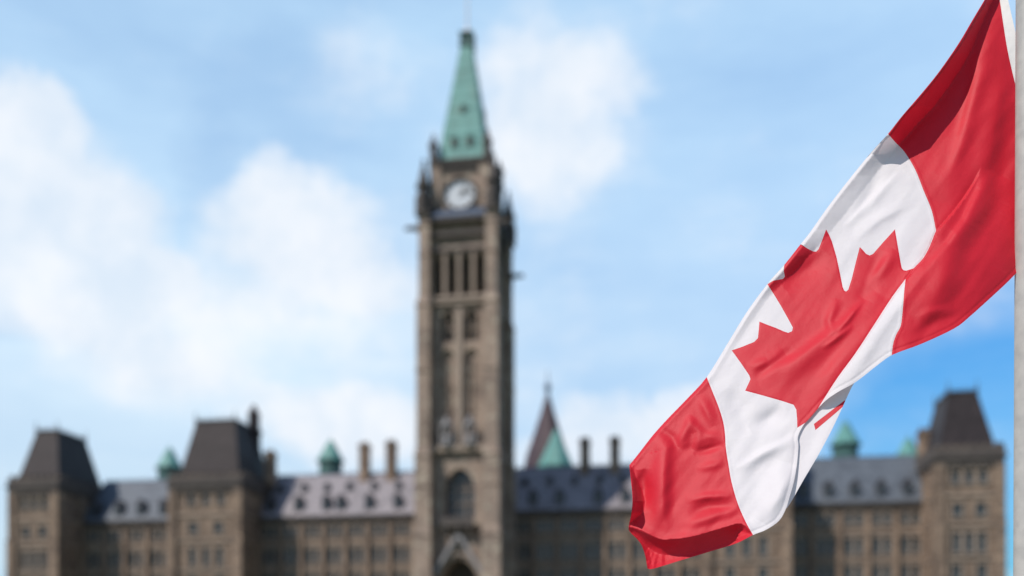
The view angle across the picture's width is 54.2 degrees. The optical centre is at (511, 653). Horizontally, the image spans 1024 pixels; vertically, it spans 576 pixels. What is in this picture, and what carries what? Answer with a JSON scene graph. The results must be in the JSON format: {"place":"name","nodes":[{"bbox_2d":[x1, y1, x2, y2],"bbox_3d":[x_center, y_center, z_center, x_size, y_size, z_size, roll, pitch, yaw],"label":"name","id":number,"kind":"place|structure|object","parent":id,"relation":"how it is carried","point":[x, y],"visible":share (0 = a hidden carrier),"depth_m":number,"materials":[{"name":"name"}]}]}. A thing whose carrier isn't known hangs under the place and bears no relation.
{"place":"outdoors","nodes":[
{"label":"outdoors","id":0,"kind":"place"},
{"bbox_2d":[5,420,100,575],"bbox_3d":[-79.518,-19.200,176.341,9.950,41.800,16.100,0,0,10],"label":"mansard pavilion","id":1,"kind":"structure","parent":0,"point":[53,488],"depth_m":169.57,"materials":[{"name":"stone"}]},
{"bbox_2d":[22,551,27,567],"bbox_3d":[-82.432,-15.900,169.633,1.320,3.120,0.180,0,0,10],"label":"window","id":2,"kind":"structure","parent":1,"relation":"in","point":[24,553],"depth_m":169.65,"materials":[{"name":"grey glass"}]},
{"bbox_2d":[22,526,28,536],"bbox_3d":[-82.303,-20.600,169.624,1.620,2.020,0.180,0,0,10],"label":"window","id":3,"kind":"structure","parent":1,"relation":"in","point":[25,529],"depth_m":169.65,"materials":[{"name":"grey glass"}]},
{"bbox_2d":[32,551,36,567],"bbox_3d":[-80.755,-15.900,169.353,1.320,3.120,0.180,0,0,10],"label":"window","id":4,"kind":"structure","parent":1,"relation":"in","point":[34,553],"depth_m":169.36,"materials":[{"name":"grey glass"}]},
{"bbox_2d":[39,526,45,536],"bbox_3d":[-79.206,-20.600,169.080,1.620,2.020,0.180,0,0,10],"label":"window","id":5,"kind":"structure","parent":1,"relation":"in","point":[42,529],"depth_m":169.11,"materials":[{"name":"grey glass"}]},
{"bbox_2d":[41,550,45,567],"bbox_3d":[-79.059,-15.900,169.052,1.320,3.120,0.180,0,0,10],"label":"window","id":6,"kind":"structure","parent":1,"relation":"in","point":[43,552],"depth_m":169.07,"materials":[{"name":"grey glass"}]},
{"bbox_2d":[83,444,181,575],"bbox_3d":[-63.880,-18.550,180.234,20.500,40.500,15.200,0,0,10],"label":"parliament wing","id":7,"kind":"structure","parent":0,"point":[125,523],"depth_m":174.25,"materials":[{"name":"stone"}]},
{"bbox_2d":[95,552,99,566],"bbox_3d":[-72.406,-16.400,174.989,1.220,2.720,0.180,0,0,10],"label":"window","id":8,"kind":"structure","parent":7,"relation":"in","point":[97,554],"depth_m":174.99,"materials":[{"name":"black glass"}]},
{"bbox_2d":[109,552,113,566],"bbox_3d":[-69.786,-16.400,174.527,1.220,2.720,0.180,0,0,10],"label":"window","id":9,"kind":"structure","parent":7,"relation":"in","point":[111,554],"depth_m":174.53,"materials":[{"name":"black glass"}]},
{"bbox_2d":[138,551,142,565],"bbox_3d":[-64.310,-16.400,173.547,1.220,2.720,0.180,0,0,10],"label":"window","id":10,"kind":"structure","parent":7,"relation":"in","point":[140,553],"depth_m":173.55,"materials":[{"name":"grey glass"}]},
{"bbox_2d":[152,551,156,565],"bbox_3d":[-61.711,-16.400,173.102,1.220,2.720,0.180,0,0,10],"label":"window","id":11,"kind":"structure","parent":7,"relation":"in","point":[154,553],"depth_m":173.08,"materials":[{"name":"grey glass"}]},
{"bbox_2d":[160,551,164,565],"bbox_3d":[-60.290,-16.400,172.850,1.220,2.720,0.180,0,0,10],"label":"window","id":12,"kind":"structure","parent":7,"relation":"in","point":[162,553],"depth_m":172.87,"materials":[{"name":"grey glass"}]},
{"bbox_2d":[166,404,271,575],"bbox_3d":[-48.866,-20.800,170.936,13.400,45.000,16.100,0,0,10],"label":"mansard pavilion","id":13,"kind":"structure","parent":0,"point":[219,491],"depth_m":164.21,"materials":[{"name":"stone"}]},
{"bbox_2d":[188,493,193,504],"bbox_3d":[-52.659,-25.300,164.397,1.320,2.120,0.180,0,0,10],"label":"window","id":14,"kind":"structure","parent":13,"relation":"in","point":[190,496],"depth_m":164.39,"materials":[{"name":"grey glass"}]},
{"bbox_2d":[189,547,194,565],"bbox_3d":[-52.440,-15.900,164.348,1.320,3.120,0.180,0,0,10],"label":"window","id":15,"kind":"structure","parent":13,"relation":"in","point":[191,549],"depth_m":164.35,"materials":[{"name":"grey glass"}]},
{"bbox_2d":[190,522,196,533],"bbox_3d":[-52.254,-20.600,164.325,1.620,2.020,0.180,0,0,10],"label":"window","id":16,"kind":"structure","parent":13,"relation":"in","point":[193,525],"depth_m":164.35,"materials":[{"name":"grey glass"}]},
{"bbox_2d":[203,493,208,504],"bbox_3d":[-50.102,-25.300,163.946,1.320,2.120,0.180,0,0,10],"label":"window","id":17,"kind":"structure","parent":13,"relation":"in","point":[205,495],"depth_m":163.95,"materials":[{"name":"grey glass"}]},
{"bbox_2d":[203,547,208,564],"bbox_3d":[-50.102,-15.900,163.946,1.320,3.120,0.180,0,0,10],"label":"window","id":18,"kind":"structure","parent":13,"relation":"in","point":[205,549],"depth_m":163.91,"materials":[{"name":"grey glass"}]},
{"bbox_2d":[214,521,221,532],"bbox_3d":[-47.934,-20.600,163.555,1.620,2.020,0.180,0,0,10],"label":"window","id":19,"kind":"structure","parent":13,"relation":"in","point":[217,525],"depth_m":163.59,"materials":[{"name":"grey glass"}]},
{"bbox_2d":[216,547,221,564],"bbox_3d":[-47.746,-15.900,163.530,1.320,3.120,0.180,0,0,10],"label":"window","id":20,"kind":"structure","parent":13,"relation":"in","point":[218,549],"depth_m":163.55,"materials":[{"name":"grey glass"}]},
{"bbox_2d":[260,436,413,575],"bbox_3d":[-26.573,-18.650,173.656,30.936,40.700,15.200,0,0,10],"label":"parliament wing","id":21,"kind":"structure","parent":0,"point":[330,519],"depth_m":168.09,"materials":[{"name":"stone"}]},
{"bbox_2d":[263,526,268,537],"bbox_3d":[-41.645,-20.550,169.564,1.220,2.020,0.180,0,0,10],"label":"window","id":22,"kind":"structure","parent":21,"relation":"in","point":[265,529],"depth_m":169.53,"materials":[{"name":"black glass"}]},
{"bbox_2d":[263,549,268,563],"bbox_3d":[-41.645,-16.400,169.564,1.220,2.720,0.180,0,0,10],"label":"window","id":23,"kind":"structure","parent":21,"relation":"in","point":[265,551],"depth_m":169.55,"materials":[{"name":"black glass"}]},
{"bbox_2d":[271,549,275,563],"bbox_3d":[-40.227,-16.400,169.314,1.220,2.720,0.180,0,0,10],"label":"window","id":24,"kind":"structure","parent":21,"relation":"in","point":[273,551],"depth_m":169.32,"materials":[{"name":"black glass"}]},
{"bbox_2d":[285,548,289,563],"bbox_3d":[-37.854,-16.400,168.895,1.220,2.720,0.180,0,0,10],"label":"window","id":25,"kind":"structure","parent":21,"relation":"in","point":[287,551],"depth_m":168.89,"materials":[{"name":"black glass"}]},
{"bbox_2d":[293,548,297,563],"bbox_3d":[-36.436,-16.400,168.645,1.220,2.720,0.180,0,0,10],"label":"window","id":26,"kind":"structure","parent":21,"relation":"in","point":[295,550],"depth_m":168.62,"materials":[{"name":"black glass"}]},
{"bbox_2d":[306,525,311,536],"bbox_3d":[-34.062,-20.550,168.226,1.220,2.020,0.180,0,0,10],"label":"window","id":27,"kind":"structure","parent":21,"relation":"in","point":[308,528],"depth_m":168.21,"materials":[{"name":"grey glass"}]},
{"bbox_2d":[306,548,311,562],"bbox_3d":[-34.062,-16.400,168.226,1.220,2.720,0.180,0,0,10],"label":"window","id":28,"kind":"structure","parent":21,"relation":"in","point":[308,550],"depth_m":168.21,"materials":[{"name":"grey glass"}]},
{"bbox_2d":[314,548,319,562],"bbox_3d":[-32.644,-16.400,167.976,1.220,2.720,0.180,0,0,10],"label":"window","id":29,"kind":"structure","parent":21,"relation":"in","point":[316,550],"depth_m":167.96,"materials":[{"name":"grey glass"}]},
{"bbox_2d":[328,548,333,562],"bbox_3d":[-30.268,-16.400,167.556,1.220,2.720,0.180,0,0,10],"label":"window","id":30,"kind":"structure","parent":21,"relation":"in","point":[330,550],"depth_m":167.53,"materials":[{"name":"grey glass"}]},
{"bbox_2d":[336,547,341,562],"bbox_3d":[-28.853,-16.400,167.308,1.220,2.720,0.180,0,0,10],"label":"window","id":31,"kind":"structure","parent":21,"relation":"in","point":[338,550],"depth_m":167.31,"materials":[{"name":"grey glass"}]},
{"bbox_2d":[350,524,355,535],"bbox_3d":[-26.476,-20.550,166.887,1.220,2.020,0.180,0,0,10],"label":"window","id":32,"kind":"structure","parent":21,"relation":"in","point":[352,526],"depth_m":166.86,"materials":[{"name":"grey glass"}]},
{"bbox_2d":[350,547,355,562],"bbox_3d":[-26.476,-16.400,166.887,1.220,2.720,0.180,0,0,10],"label":"window","id":33,"kind":"structure","parent":21,"relation":"in","point":[352,549],"depth_m":166.86,"materials":[{"name":"grey glass"}]},
{"bbox_2d":[358,524,363,535],"bbox_3d":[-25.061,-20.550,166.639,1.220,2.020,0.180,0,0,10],"label":"window","id":34,"kind":"structure","parent":21,"relation":"in","point":[360,526],"depth_m":166.61,"materials":[{"name":"grey glass"}]},
{"bbox_2d":[358,547,363,562],"bbox_3d":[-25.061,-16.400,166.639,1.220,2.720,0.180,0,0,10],"label":"window","id":35,"kind":"structure","parent":21,"relation":"in","point":[360,549],"depth_m":166.61,"materials":[{"name":"grey glass"}]},
{"bbox_2d":[372,547,377,561],"bbox_3d":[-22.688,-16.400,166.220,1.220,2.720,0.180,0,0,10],"label":"window","id":36,"kind":"structure","parent":21,"relation":"in","point":[374,549],"depth_m":166.21,"materials":[{"name":"grey glass"}]},
{"bbox_2d":[381,547,385,561],"bbox_3d":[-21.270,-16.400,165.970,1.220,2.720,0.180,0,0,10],"label":"window","id":37,"kind":"structure","parent":21,"relation":"in","point":[383,549],"depth_m":166.01,"materials":[{"name":"grey glass"}]},
{"bbox_2d":[395,546,399,561],"bbox_3d":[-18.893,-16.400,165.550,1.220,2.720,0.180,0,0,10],"label":"window","id":38,"kind":"structure","parent":21,"relation":"in","point":[397,548],"depth_m":165.56,"materials":[{"name":"grey glass"}]},
{"bbox_2d":[403,523,408,534],"bbox_3d":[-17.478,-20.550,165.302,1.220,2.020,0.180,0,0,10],"label":"window","id":39,"kind":"structure","parent":21,"relation":"in","point":[405,525],"depth_m":165.32,"materials":[{"name":"grey glass"}]},
{"bbox_2d":[403,546,408,561],"bbox_3d":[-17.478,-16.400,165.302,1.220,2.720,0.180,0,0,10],"label":"window","id":40,"kind":"structure","parent":21,"relation":"in","point":[405,548],"depth_m":165.32,"materials":[{"name":"grey glass"}]},
{"bbox_2d":[0,0,1015,575],"label":"sky","id":41,"kind":"structure","parent":0,"point":[207,206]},
{"bbox_2d":[516,436,699,575],"bbox_3d":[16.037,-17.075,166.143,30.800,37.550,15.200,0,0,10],"label":"parliament wing","id":42,"kind":"structure","parent":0,"point":[572,520],"depth_m":160.66,"materials":[{"name":"stone"}]},
{"bbox_2d":[523,520,528,531],"bbox_3d":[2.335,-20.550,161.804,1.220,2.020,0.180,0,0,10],"label":"window","id":43,"kind":"structure","parent":42,"relation":"in","point":[525,522],"depth_m":161.80,"materials":[{"name":"black glass"}]},
{"bbox_2d":[523,544,528,559],"bbox_3d":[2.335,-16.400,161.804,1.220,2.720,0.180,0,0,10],"label":"window","id":44,"kind":"structure","parent":42,"relation":"in","point":[525,546],"depth_m":161.80,"materials":[{"name":"black glass"}]},
{"bbox_2d":[538,520,543,531],"bbox_3d":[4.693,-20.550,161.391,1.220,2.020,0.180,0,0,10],"label":"window","id":45,"kind":"structure","parent":42,"relation":"in","point":[540,522],"depth_m":161.37,"materials":[{"name":"black glass"}]},
{"bbox_2d":[538,544,543,559],"bbox_3d":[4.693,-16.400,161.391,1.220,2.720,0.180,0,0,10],"label":"window","id":46,"kind":"structure","parent":42,"relation":"in","point":[540,546],"depth_m":161.37,"materials":[{"name":"black glass"}]},
{"bbox_2d":[546,520,552,531],"bbox_3d":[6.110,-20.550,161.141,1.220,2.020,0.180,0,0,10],"label":"window","id":47,"kind":"structure","parent":42,"relation":"in","point":[549,523],"depth_m":161.13,"materials":[{"name":"black glass"}]},
{"bbox_2d":[546,543,552,558],"bbox_3d":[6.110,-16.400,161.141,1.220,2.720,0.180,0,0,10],"label":"window","id":48,"kind":"structure","parent":42,"relation":"in","point":[549,546],"depth_m":161.13,"materials":[{"name":"black glass"}]},
{"bbox_2d":[561,519,567,530],"bbox_3d":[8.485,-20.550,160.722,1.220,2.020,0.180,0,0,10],"label":"window","id":49,"kind":"structure","parent":42,"relation":"in","point":[564,523],"depth_m":160.74,"materials":[{"name":"black glass"}]},
{"bbox_2d":[561,543,567,558],"bbox_3d":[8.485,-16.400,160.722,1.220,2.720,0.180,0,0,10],"label":"window","id":50,"kind":"structure","parent":42,"relation":"in","point":[564,546],"depth_m":160.74,"materials":[{"name":"black glass"}]},
{"bbox_2d":[570,519,576,530],"bbox_3d":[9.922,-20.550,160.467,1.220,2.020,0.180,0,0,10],"label":"window","id":51,"kind":"structure","parent":42,"relation":"in","point":[573,522],"depth_m":160.47,"materials":[{"name":"black glass"}]},
{"bbox_2d":[570,543,576,558],"bbox_3d":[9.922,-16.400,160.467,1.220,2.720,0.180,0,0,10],"label":"window","id":52,"kind":"structure","parent":42,"relation":"in","point":[573,546],"depth_m":160.47,"materials":[{"name":"black glass"}]},
{"bbox_2d":[585,519,591,530],"bbox_3d":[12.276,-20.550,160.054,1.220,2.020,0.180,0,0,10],"label":"window","id":53,"kind":"structure","parent":42,"relation":"in","point":[588,522],"depth_m":160.04,"materials":[{"name":"black glass"}]},
{"bbox_2d":[585,543,591,558],"bbox_3d":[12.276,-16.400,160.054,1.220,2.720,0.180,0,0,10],"label":"window","id":54,"kind":"structure","parent":42,"relation":"in","point":[588,546],"depth_m":160.04,"materials":[{"name":"black glass"}]},
{"bbox_2d":[594,519,600,529],"bbox_3d":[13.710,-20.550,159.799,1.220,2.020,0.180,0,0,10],"label":"window","id":55,"kind":"structure","parent":42,"relation":"in","point":[597,522],"depth_m":159.80,"materials":[{"name":"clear glass"}]},
{"bbox_2d":[594,542,600,558],"bbox_3d":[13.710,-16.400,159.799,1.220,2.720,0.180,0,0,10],"label":"window","id":56,"kind":"structure","parent":42,"relation":"in","point":[597,546],"depth_m":159.80,"materials":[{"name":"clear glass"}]},
{"bbox_2d":[609,518,615,529],"bbox_3d":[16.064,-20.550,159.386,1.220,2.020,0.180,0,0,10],"label":"window","id":57,"kind":"structure","parent":42,"relation":"in","point":[612,521],"depth_m":159.37,"materials":[{"name":"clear glass"}]},
{"bbox_2d":[609,542,615,557],"bbox_3d":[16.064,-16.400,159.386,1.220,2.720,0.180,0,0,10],"label":"window","id":58,"kind":"structure","parent":42,"relation":"in","point":[612,545],"depth_m":159.37,"materials":[{"name":"grey glass"}]},
{"bbox_2d":[618,518,624,529],"bbox_3d":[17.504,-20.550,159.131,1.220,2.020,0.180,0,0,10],"label":"window","id":59,"kind":"structure","parent":42,"relation":"in","point":[621,521],"depth_m":159.14,"materials":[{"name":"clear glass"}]},
{"bbox_2d":[618,542,624,557],"bbox_3d":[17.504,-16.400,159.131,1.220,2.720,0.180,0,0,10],"label":"window","id":60,"kind":"structure","parent":42,"relation":"in","point":[621,545],"depth_m":159.14,"materials":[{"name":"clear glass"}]},
{"bbox_2d":[634,542,640,557],"bbox_3d":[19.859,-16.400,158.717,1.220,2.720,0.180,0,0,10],"label":"window","id":61,"kind":"structure","parent":42,"relation":"in","point":[637,545],"depth_m":158.71,"materials":[{"name":"grey glass"}]},
{"bbox_2d":[700,499,792,575],"bbox_3d":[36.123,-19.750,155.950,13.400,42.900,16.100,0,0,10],"label":"mansard pavilion","id":62,"kind":"structure","parent":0,"point":[768,552],"depth_m":148.38,"materials":[{"name":"stone"}]},
{"bbox_2d":[726,544,733,556],"bbox_3d":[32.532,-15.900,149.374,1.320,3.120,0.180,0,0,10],"label":"window","id":63,"kind":"structure","parent":62,"relation":"in","point":[729,549],"depth_m":149.35,"materials":[{"name":"grey glass"}]},
{"bbox_2d":[725,568,734,575],"bbox_3d":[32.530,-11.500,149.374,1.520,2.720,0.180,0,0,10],"label":"window","id":64,"kind":"structure","parent":62,"relation":"in","point":[728,571],"depth_m":149.35,"materials":[{"name":"grey glass"}]},
{"bbox_2d":[742,537,749,555],"bbox_3d":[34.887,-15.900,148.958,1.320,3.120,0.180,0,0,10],"label":"window","id":65,"kind":"structure","parent":62,"relation":"in","point":[746,542],"depth_m":148.95,"materials":[{"name":"grey glass"}]},
{"bbox_2d":[759,536,766,555],"bbox_3d":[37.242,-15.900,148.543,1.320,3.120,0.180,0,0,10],"label":"window","id":66,"kind":"structure","parent":62,"relation":"in","point":[762,539],"depth_m":148.52,"materials":[{"name":"grey glass"}]},
{"bbox_2d":[758,567,767,575],"bbox_3d":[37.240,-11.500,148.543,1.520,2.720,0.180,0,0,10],"label":"window","id":67,"kind":"structure","parent":62,"relation":"in","point":[762,571],"depth_m":148.52,"materials":[{"name":"grey glass"}]},
{"bbox_2d":[793,417,929,575],"bbox_3d":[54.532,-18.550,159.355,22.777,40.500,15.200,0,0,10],"label":"parliament wing","id":68,"kind":"structure","parent":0,"point":[854,514],"depth_m":153.18,"materials":[{"name":"stone"}]},
{"bbox_2d":[799,514,806,525],"bbox_3d":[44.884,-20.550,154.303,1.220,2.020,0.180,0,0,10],"label":"window","id":69,"kind":"structure","parent":68,"relation":"in","point":[802,517],"depth_m":154.28,"materials":[{"name":"glass"}]},
{"bbox_2d":[799,538,806,554],"bbox_3d":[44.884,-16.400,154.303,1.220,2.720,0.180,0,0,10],"label":"window","id":70,"kind":"structure","parent":68,"relation":"in","point":[802,542],"depth_m":154.28,"materials":[{"name":"glass"}]},
{"bbox_2d":[799,566,806,575],"bbox_3d":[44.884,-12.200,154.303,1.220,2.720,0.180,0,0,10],"label":"window","id":71,"kind":"structure","parent":68,"relation":"in","point":[802,569],"depth_m":154.28,"materials":[{"name":"glass"}]},
{"bbox_2d":[817,513,824,525],"bbox_3d":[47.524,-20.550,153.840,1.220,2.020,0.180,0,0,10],"label":"window","id":72,"kind":"structure","parent":68,"relation":"in","point":[820,517],"depth_m":153.83,"materials":[{"name":"glass"}]},
{"bbox_2d":[817,538,824,554],"bbox_3d":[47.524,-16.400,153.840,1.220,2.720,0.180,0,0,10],"label":"window","id":73,"kind":"structure","parent":68,"relation":"in","point":[820,541],"depth_m":153.83,"materials":[{"name":"glass"}]},
{"bbox_2d":[817,565,824,575],"bbox_3d":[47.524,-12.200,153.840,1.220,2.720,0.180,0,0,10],"label":"window","id":74,"kind":"structure","parent":68,"relation":"in","point":[820,569],"depth_m":153.83,"materials":[{"name":"glass"}]},
{"bbox_2d":[827,513,833,525],"bbox_3d":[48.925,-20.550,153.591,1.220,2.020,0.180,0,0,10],"label":"window","id":75,"kind":"structure","parent":68,"relation":"in","point":[830,516],"depth_m":153.57,"materials":[{"name":"glass"}]},
{"bbox_2d":[827,538,833,554],"bbox_3d":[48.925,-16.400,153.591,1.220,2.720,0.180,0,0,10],"label":"window","id":76,"kind":"structure","parent":68,"relation":"in","point":[830,541],"depth_m":153.57,"materials":[{"name":"glass"}]},
{"bbox_2d":[827,565,833,575],"bbox_3d":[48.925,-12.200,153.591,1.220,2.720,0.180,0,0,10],"label":"window","id":77,"kind":"structure","parent":68,"relation":"in","point":[830,568],"depth_m":153.57,"materials":[{"name":"glass"}]},
{"bbox_2d":[845,513,851,524],"bbox_3d":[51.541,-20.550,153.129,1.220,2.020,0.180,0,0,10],"label":"window","id":78,"kind":"structure","parent":68,"relation":"in","point":[848,516],"depth_m":153.12,"materials":[{"name":"glass"}]},
{"bbox_2d":[845,538,851,554],"bbox_3d":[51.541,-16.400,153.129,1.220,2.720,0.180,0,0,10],"label":"window","id":79,"kind":"structure","parent":68,"relation":"in","point":[848,541],"depth_m":153.12,"materials":[{"name":"glass"}]},
{"bbox_2d":[845,565,851,575],"bbox_3d":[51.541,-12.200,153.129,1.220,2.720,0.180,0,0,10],"label":"window","id":80,"kind":"structure","parent":68,"relation":"in","point":[848,568],"depth_m":153.12,"materials":[{"name":"glass"}]},
{"bbox_2d":[855,513,861,524],"bbox_3d":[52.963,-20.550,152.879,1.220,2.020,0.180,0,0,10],"label":"window","id":81,"kind":"structure","parent":68,"relation":"in","point":[858,516],"depth_m":152.86,"materials":[{"name":"grey glass"}]},
{"bbox_2d":[855,537,861,553],"bbox_3d":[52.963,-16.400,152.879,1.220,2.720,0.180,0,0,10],"label":"window","id":82,"kind":"structure","parent":68,"relation":"in","point":[858,541],"depth_m":152.86,"materials":[{"name":"grey glass"}]},
{"bbox_2d":[855,565,861,575],"bbox_3d":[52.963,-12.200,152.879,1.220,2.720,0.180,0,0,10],"label":"window","id":83,"kind":"structure","parent":68,"relation":"in","point":[858,568],"depth_m":152.86,"materials":[{"name":"grey glass"}]},
{"bbox_2d":[873,512,880,524],"bbox_3d":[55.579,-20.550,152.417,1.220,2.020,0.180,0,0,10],"label":"window","id":84,"kind":"structure","parent":68,"relation":"in","point":[876,515],"depth_m":152.41,"materials":[{"name":"grey glass"}]},
{"bbox_2d":[873,537,880,553],"bbox_3d":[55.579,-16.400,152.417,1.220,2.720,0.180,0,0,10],"label":"window","id":85,"kind":"structure","parent":68,"relation":"in","point":[876,540],"depth_m":152.41,"materials":[{"name":"grey glass"}]},
{"bbox_2d":[873,565,880,575],"bbox_3d":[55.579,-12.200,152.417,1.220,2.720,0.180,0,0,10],"label":"window","id":86,"kind":"structure","parent":68,"relation":"in","point":[876,568],"depth_m":152.41,"materials":[{"name":"grey glass"}]},
{"bbox_2d":[883,512,890,523],"bbox_3d":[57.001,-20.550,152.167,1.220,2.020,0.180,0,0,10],"label":"window","id":87,"kind":"structure","parent":68,"relation":"in","point":[886,515],"depth_m":152.11,"materials":[{"name":"grey glass"}]},
{"bbox_2d":[883,537,890,553],"bbox_3d":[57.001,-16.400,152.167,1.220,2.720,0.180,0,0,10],"label":"window","id":88,"kind":"structure","parent":68,"relation":"in","point":[886,540],"depth_m":152.11,"materials":[{"name":"grey glass"}]},
{"bbox_2d":[883,565,890,575],"bbox_3d":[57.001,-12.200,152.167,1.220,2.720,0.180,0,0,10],"label":"window","id":89,"kind":"structure","parent":68,"relation":"in","point":[886,568],"depth_m":152.13,"materials":[{"name":"grey glass"}]},
{"bbox_2d":[902,511,908,523],"bbox_3d":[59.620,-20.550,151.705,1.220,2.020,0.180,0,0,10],"label":"window","id":90,"kind":"structure","parent":68,"relation":"in","point":[905,515],"depth_m":151.70,"materials":[{"name":"grey glass"}]},
{"bbox_2d":[902,537,908,553],"bbox_3d":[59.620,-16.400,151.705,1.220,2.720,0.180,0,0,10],"label":"window","id":91,"kind":"structure","parent":68,"relation":"in","point":[905,540],"depth_m":151.70,"materials":[{"name":"grey glass"}]},
{"bbox_2d":[902,564,908,575],"bbox_3d":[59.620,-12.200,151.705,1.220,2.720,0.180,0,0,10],"label":"window","id":92,"kind":"structure","parent":68,"relation":"in","point":[905,567],"depth_m":151.70,"materials":[{"name":"grey glass"}]},
{"bbox_2d":[912,511,918,523],"bbox_3d":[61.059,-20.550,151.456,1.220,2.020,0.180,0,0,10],"label":"window","id":93,"kind":"structure","parent":68,"relation":"in","point":[915,514],"depth_m":151.45,"materials":[{"name":"grey glass"}]},
{"bbox_2d":[912,536,918,552],"bbox_3d":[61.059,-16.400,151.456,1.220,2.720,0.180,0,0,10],"label":"window","id":94,"kind":"structure","parent":68,"relation":"in","point":[915,539],"depth_m":151.45,"materials":[{"name":"grey glass"}]},
{"bbox_2d":[912,564,918,575],"bbox_3d":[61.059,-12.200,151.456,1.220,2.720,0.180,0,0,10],"label":"window","id":95,"kind":"structure","parent":68,"relation":"in","point":[915,567],"depth_m":151.45,"materials":[{"name":"grey glass"}]},
{"label":"lawn","id":96,"kind":"structure","parent":0,"visible":0},
{"bbox_2d":[405,0,523,575],"bbox_3d":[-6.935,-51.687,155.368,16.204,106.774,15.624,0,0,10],"label":"clock tower","id":97,"kind":"structure","parent":96,"relation":"on","point":[464,484],"depth_m":149.94,"materials":[{"name":"stone"}]},
{"bbox_2d":[442,313,454,342],"bbox_3d":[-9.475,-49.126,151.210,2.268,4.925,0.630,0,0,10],"label":"window","id":98,"kind":"structure","parent":97,"relation":"in","point":[448,329],"depth_m":151.30,"materials":[{"name":"glass"}]},
{"bbox_2d":[447,470,473,516],"bbox_3d":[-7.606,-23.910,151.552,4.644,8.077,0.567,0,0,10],"label":"arched window","id":99,"kind":"structure","parent":97,"relation":"in","point":[460,489],"depth_m":151.59,"materials":[{"name":"grey glass"}]},
{"bbox_2d":[447,560,476,575],"bbox_3d":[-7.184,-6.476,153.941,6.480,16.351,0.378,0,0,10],"label":"portal door","id":100,"kind":"structure","parent":97,"relation":"in","point":[462,568],"depth_m":153.83,"materials":[{"name":"black"}]},
{"bbox_2d":[465,311,477,340],"bbox_3d":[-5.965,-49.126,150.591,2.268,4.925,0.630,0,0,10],"label":"window","id":101,"kind":"structure","parent":97,"relation":"in","point":[471,328],"depth_m":150.67,"materials":[{"name":"glass"}]},
{"bbox_2d":[525,370,573,467],"bbox_3d":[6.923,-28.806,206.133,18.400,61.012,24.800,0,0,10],"label":"library rotunda","id":102,"kind":"structure","parent":96,"relation":"on","point":[547,447],"depth_m":206.03,"materials":[{"name":"metal"}]},
{"bbox_2d":[915,379,1007,575],"bbox_3d":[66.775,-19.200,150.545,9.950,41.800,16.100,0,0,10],"label":"mansard pavilion","id":103,"kind":"structure","parent":96,"relation":"on","point":[960,465],"depth_m":143.44,"materials":[{"name":"stone"}]},
{"bbox_2d":[951,470,958,483],"bbox_3d":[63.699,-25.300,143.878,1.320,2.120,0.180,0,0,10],"label":"window","id":104,"kind":"structure","parent":103,"relation":"in","point":[954,473],"depth_m":143.88,"materials":[{"name":"grey glass"}]},
{"bbox_2d":[952,532,959,552],"bbox_3d":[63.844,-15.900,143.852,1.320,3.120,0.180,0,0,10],"label":"window","id":105,"kind":"structure","parent":103,"relation":"in","point":[955,535],"depth_m":143.84,"materials":[{"name":"grey glass"}]},
{"bbox_2d":[951,564,960,575],"bbox_3d":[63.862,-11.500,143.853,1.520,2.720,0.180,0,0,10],"label":"window","id":106,"kind":"structure","parent":103,"relation":"in","point":[955,568],"depth_m":143.84,"materials":[{"name":"grey glass"}]},
{"bbox_2d":[952,503,962,515],"bbox_3d":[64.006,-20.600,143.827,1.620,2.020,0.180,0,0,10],"label":"window","id":107,"kind":"structure","parent":103,"relation":"in","point":[957,508],"depth_m":143.81,"materials":[{"name":"grey glass"}]},
{"bbox_2d":[965,470,972,483],"bbox_3d":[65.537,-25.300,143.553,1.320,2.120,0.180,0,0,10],"label":"window","id":108,"kind":"structure","parent":103,"relation":"in","point":[968,473],"depth_m":143.53,"materials":[{"name":"grey glass"}]},
{"bbox_2d":[965,532,972,552],"bbox_3d":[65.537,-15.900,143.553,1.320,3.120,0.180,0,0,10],"label":"window","id":109,"kind":"structure","parent":103,"relation":"in","point":[968,535],"depth_m":143.53,"materials":[{"name":"grey glass"}]},
{"bbox_2d":[975,503,985,515],"bbox_3d":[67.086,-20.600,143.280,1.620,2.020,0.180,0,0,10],"label":"window","id":110,"kind":"structure","parent":103,"relation":"in","point":[980,508],"depth_m":143.25,"materials":[{"name":"grey glass"}]},
{"bbox_2d":[978,532,985,552],"bbox_3d":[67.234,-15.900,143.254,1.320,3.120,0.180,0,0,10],"label":"window","id":111,"kind":"structure","parent":103,"relation":"in","point":[981,535],"depth_m":143.21,"materials":[{"name":"grey glass"}]},
{"bbox_2d":[977,564,986,575],"bbox_3d":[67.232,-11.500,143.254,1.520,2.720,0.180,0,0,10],"label":"window","id":112,"kind":"structure","parent":103,"relation":"in","point":[981,568],"depth_m":143.21,"materials":[{"name":"grey glass"}]},
{"bbox_2d":[979,469,986,482],"bbox_3d":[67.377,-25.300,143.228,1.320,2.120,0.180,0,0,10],"label":"window","id":113,"kind":"structure","parent":103,"relation":"in","point":[982,473],"depth_m":143.18,"materials":[{"name":"grey glass"}]},
{"label":"plaza","id":114,"kind":"structure","parent":0,"visible":0},
{"bbox_2d":[1013,0,1023,575],"bbox_3d":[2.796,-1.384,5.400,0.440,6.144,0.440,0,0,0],"label":"flagpole","id":115,"kind":"object","parent":114,"relation":"on","point":[1018,536],"visible":1,"depth_m":5.38,"materials":[{"name":"grey metal"}]},
{"bbox_2d":[629,0,1015,568],"bbox_3d":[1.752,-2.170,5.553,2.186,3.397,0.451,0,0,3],"label":"canadian flag","id":116,"kind":"object","parent":115,"relation":"hanging from","point":[908,242],"visible":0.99,"depth_m":5.59,"materials":[{"name":"red fabric"}]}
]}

